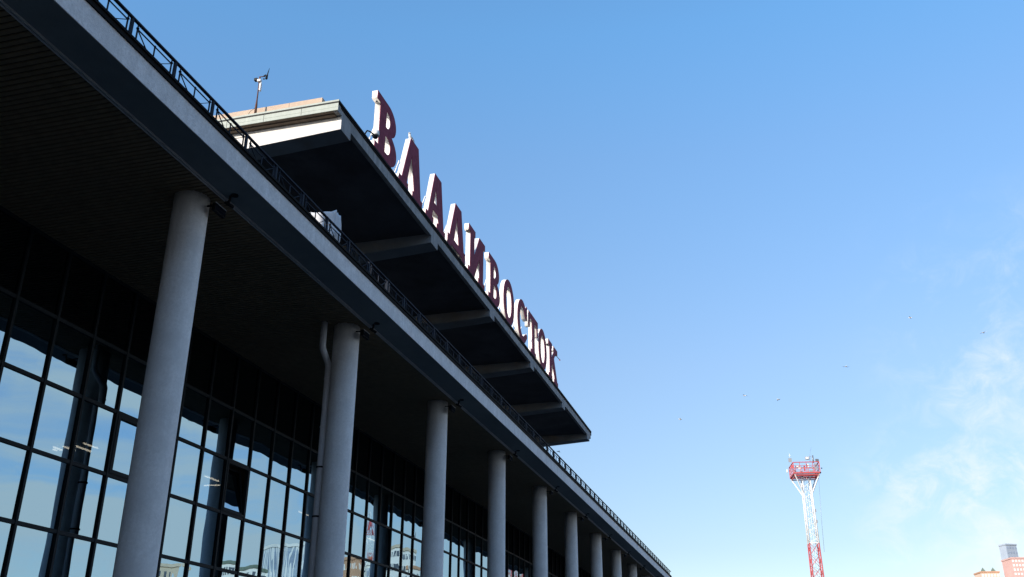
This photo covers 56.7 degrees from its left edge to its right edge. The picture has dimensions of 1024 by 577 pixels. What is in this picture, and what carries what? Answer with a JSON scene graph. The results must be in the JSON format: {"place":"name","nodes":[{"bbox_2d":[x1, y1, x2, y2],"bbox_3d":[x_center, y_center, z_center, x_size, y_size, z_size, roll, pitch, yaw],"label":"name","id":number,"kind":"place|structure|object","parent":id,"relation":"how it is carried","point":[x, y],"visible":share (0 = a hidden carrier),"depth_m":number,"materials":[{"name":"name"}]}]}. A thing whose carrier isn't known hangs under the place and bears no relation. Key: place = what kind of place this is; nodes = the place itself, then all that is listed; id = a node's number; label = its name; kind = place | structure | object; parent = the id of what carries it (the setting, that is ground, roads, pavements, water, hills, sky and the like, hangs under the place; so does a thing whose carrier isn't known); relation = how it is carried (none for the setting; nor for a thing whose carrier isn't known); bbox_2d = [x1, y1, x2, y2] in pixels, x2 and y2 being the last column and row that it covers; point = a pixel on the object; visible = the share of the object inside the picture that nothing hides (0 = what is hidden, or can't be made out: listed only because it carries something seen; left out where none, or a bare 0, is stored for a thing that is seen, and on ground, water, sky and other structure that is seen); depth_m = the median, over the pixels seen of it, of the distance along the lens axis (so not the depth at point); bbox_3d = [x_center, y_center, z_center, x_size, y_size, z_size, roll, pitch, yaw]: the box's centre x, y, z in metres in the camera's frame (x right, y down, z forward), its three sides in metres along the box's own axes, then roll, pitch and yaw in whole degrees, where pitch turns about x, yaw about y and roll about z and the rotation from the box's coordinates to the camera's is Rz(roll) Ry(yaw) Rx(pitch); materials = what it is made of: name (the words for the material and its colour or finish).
{"place":"outdoors","nodes":[
{"label":"outdoors","id":0,"kind":"place"},
{"bbox_2d":[0,0,671,576],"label":"terminal building","id":1,"kind":"structure","parent":0,"point":[192,384],"depth_m":29.52,"materials":[{"name":"concrete"},{"name":"glass"},{"name":"metal"}]},
{"bbox_2d":[0,205,32,363],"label":"window","id":2,"kind":"structure","parent":1,"relation":"in","point":[14,231],"depth_m":24.11,"materials":[{"name":"black glass"}]},
{"bbox_2d":[0,226,216,576],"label":"window","id":3,"kind":"structure","parent":1,"relation":"in","point":[75,352],"depth_m":25.92,"materials":[{"name":"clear glass"}]},
{"bbox_2d":[207,202,226,218],"bbox_3d":[-7.361,-1.925,23.506,0.346,0.218,0.505,-6,-24,14],"label":"floodlight","id":4,"kind":"object","parent":1,"relation":"attached to","point":[218,210],"visible":1,"depth_m":23.43,"materials":[{"name":"black metal"}]},
{"bbox_2d":[224,193,238,208],"bbox_3d":[-6.925,-2.163,23.419,0.294,0.312,0.268,13,-27,-28],"label":"security camera","id":5,"kind":"object","parent":1,"relation":"attached to","point":[233,195],"visible":1,"depth_m":23.43,"materials":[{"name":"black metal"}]},
{"bbox_2d":[185,340,321,576],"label":"window","id":6,"kind":"structure","parent":1,"relation":"in","point":[256,423],"depth_m":34.42,"materials":[{"name":"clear glass"}]},
{"bbox_2d":[249,68,269,112],"bbox_3d":[-9.465,-7.217,35.223,0.822,2.141,0.140,-6,-24,14],"label":"instrument mast","id":7,"kind":"object","parent":1,"relation":"on","point":[259,80],"visible":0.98,"depth_m":35.34,"materials":[{"name":"metal"}]},
{"bbox_2d":[309,210,340,242],"bbox_3d":[-5.675,-1.632,28.188,1.176,1.375,0.609,-6,-24,14],"label":"wrapped unit","id":8,"kind":"object","parent":1,"relation":"on","point":[334,216],"visible":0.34,"depth_m":28.14,"materials":[{"name":"white fabric"}]},
{"bbox_2d":[356,329,368,339],"bbox_3d":[-4.975,1.536,31.464,0.346,0.218,0.505,-6,-24,14],"label":"floodlight","id":9,"kind":"object","parent":1,"relation":"attached to","point":[364,334],"visible":1,"depth_m":31.36,"materials":[{"name":"black metal"}]},
{"bbox_2d":[365,129,378,138],"bbox_3d":[-5.343,-5.939,36.306,0.316,0.612,0.857,-6,-24,14],"label":"dome camera","id":10,"kind":"object","parent":1,"relation":"on","point":[375,133],"visible":1,"depth_m":36.48,"materials":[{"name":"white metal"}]},
{"bbox_2d":[369,322,379,333],"bbox_3d":[-4.539,1.299,31.377,0.294,0.312,0.268,13,-27,-28],"label":"security camera","id":11,"kind":"object","parent":1,"relation":"attached to","point":[373,326],"visible":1,"depth_m":31.39,"materials":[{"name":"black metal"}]},
{"bbox_2d":[343,425,405,576],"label":"window","id":12,"kind":"structure","parent":1,"relation":"in","point":[374,532],"depth_m":44.39,"materials":[{"name":"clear glass"}]},
{"bbox_2d":[368,90,395,167],"bbox_3d":[-5.493,-6.171,38.465,0.779,3.025,2.496,-6,-24,14],"label":"sign letter","id":13,"kind":"object","parent":1,"relation":"on","point":[384,125],"visible":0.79,"depth_m":38.38,"materials":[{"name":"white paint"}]},
{"bbox_2d":[98,0,670,573],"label":"terrace railing","id":14,"kind":"object","parent":1,"relation":"on","point":[460,358],"visible":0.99,"depth_m":27.02,"materials":[{"name":"metal"}]},
{"bbox_2d":[393,138,421,207],"bbox_3d":[-4.735,-5.072,40.994,0.779,3.025,3.016,-6,-24,14],"label":"sign letter","id":15,"kind":"object","parent":1,"relation":"on","point":[408,169],"visible":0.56,"depth_m":41.14,"materials":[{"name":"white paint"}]},
{"bbox_2d":[400,458,460,576],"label":"window","id":16,"kind":"structure","parent":1,"relation":"in","point":[414,475],"depth_m":49.80,"materials":[{"name":"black glass"}]},
{"bbox_2d":[422,174,444,237],"bbox_3d":[-3.897,-3.856,43.788,0.779,3.025,2.896,-6,-24,14],"label":"sign letter","id":17,"kind":"object","parent":1,"relation":"on","point":[433,206],"visible":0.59,"depth_m":43.85,"materials":[{"name":"white paint"}]},
{"bbox_2d":[445,405,454,412],"bbox_3d":[-2.589,4.997,39.422,0.346,0.218,0.505,-6,-24,14],"label":"floodlight","id":18,"kind":"object","parent":1,"relation":"attached to","point":[451,408],"visible":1,"depth_m":39.29,"materials":[{"name":"black metal"}]},
{"bbox_2d":[444,203,464,263],"bbox_3d":[-3.102,-2.703,46.441,0.779,3.025,2.956,-6,-24,14],"label":"sign letter","id":19,"kind":"object","parent":1,"relation":"on","point":[453,232],"visible":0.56,"depth_m":46.55,"materials":[{"name":"white paint"}]},
{"bbox_2d":[458,493,487,576],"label":"window","id":20,"kind":"structure","parent":1,"relation":"in","point":[473,517],"depth_m":58.19,"materials":[{"name":"black glass"}]},
{"bbox_2d":[464,223,484,290],"bbox_3d":[-2.238,-1.449,49.324,0.779,3.025,3.116,-6,-24,14],"label":"sign letter","id":21,"kind":"object","parent":1,"relation":"on","point":[475,249],"visible":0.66,"depth_m":49.11,"materials":[{"name":"white paint"}]},
{"bbox_2d":[484,252,499,306],"bbox_3d":[-1.379,-0.203,52.188,0.779,3.025,2.496,-6,-24,14],"label":"sign letter","id":22,"kind":"object","parent":1,"relation":"on","point":[492,281],"visible":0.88,"depth_m":51.98,"materials":[{"name":"white paint"}]},
{"bbox_2d":[498,279,513,324],"bbox_3d":[-0.584,0.933,54.849,0.779,3.065,2.596,-6,-24,14],"label":"sign letter","id":23,"kind":"object","parent":1,"relation":"on","point":[506,305],"visible":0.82,"depth_m":54.71,"materials":[{"name":"white paint"}]},
{"bbox_2d":[505,520,532,576],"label":"window","id":24,"kind":"structure","parent":1,"relation":"in","point":[518,544],"depth_m":67.80,"materials":[{"name":"black glass"}]},
{"bbox_2d":[512,299,526,342],"bbox_3d":[0.219,2.099,57.528,0.779,3.062,2.656,-6,-24,14],"label":"sign letter","id":25,"kind":"object","parent":1,"relation":"on","point":[520,308],"visible":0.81,"depth_m":57.12,"materials":[{"name":"white paint"}]},
{"bbox_2d":[525,310,537,357],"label":"sign letter","id":26,"kind":"object","parent":1,"relation":"on","point":[531,323],"visible":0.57,"depth_m":59.85,"materials":[{"name":"white paint"}]},
{"bbox_2d":[535,329,546,369],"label":"sign letter","id":27,"kind":"object","parent":1,"relation":"on","point":[540,350],"visible":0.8,"depth_m":62.13,"materials":[{"name":"white paint"}]},
{"bbox_2d":[546,339,557,386],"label":"sign letter","id":28,"kind":"object","parent":1,"relation":"on","point":[550,364],"visible":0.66,"depth_m":64.44,"materials":[{"name":"white paint"}]},
{"bbox_2d":[547,546,559,576],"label":"window","id":29,"kind":"structure","parent":1,"relation":"in","point":[553,556],"depth_m":78.13,"materials":[{"name":"black glass"}]},
{"bbox_2d":[560,554,580,576],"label":"window","id":30,"kind":"structure","parent":1,"relation":"in","point":[562,559],"depth_m":81.44,"materials":[{"name":"black glass"}]},
{"bbox_2d":[581,567,590,576],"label":"window","id":31,"kind":"structure","parent":1,"relation":"in","point":[584,573],"depth_m":89.93,"materials":[{"name":"black glass"}]},
{"bbox_2d":[99,0,1023,576],"label":"sky","id":32,"kind":"structure","parent":0,"point":[700,206],"materials":[{"name":"blue"}]},
{"label":"ground","id":33,"kind":"structure","parent":0,"visible":0},
{"bbox_2d":[786,450,823,576],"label":"light mast","id":34,"kind":"object","parent":33,"relation":"on","point":[801,476],"visible":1,"depth_m":142.26,"materials":[{"name":"metal"}]},
{"bbox_2d":[974,567,999,576],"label":"apartment block","id":35,"kind":"structure","parent":33,"relation":"on","point":[984,573],"depth_m":516.54,"materials":[{"name":"beige concrete"}]},
{"bbox_2d":[998,544,1017,559],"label":"rooftop structure","id":36,"kind":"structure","parent":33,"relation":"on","point":[1008,551],"depth_m":553.12,"materials":[{"name":"white"}]},
{"bbox_2d":[1001,557,1023,576],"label":"apartment tower","id":37,"kind":"structure","parent":33,"relation":"on","point":[1013,566],"depth_m":510.24,"materials":[{"name":"pink concrete"}]}
]}

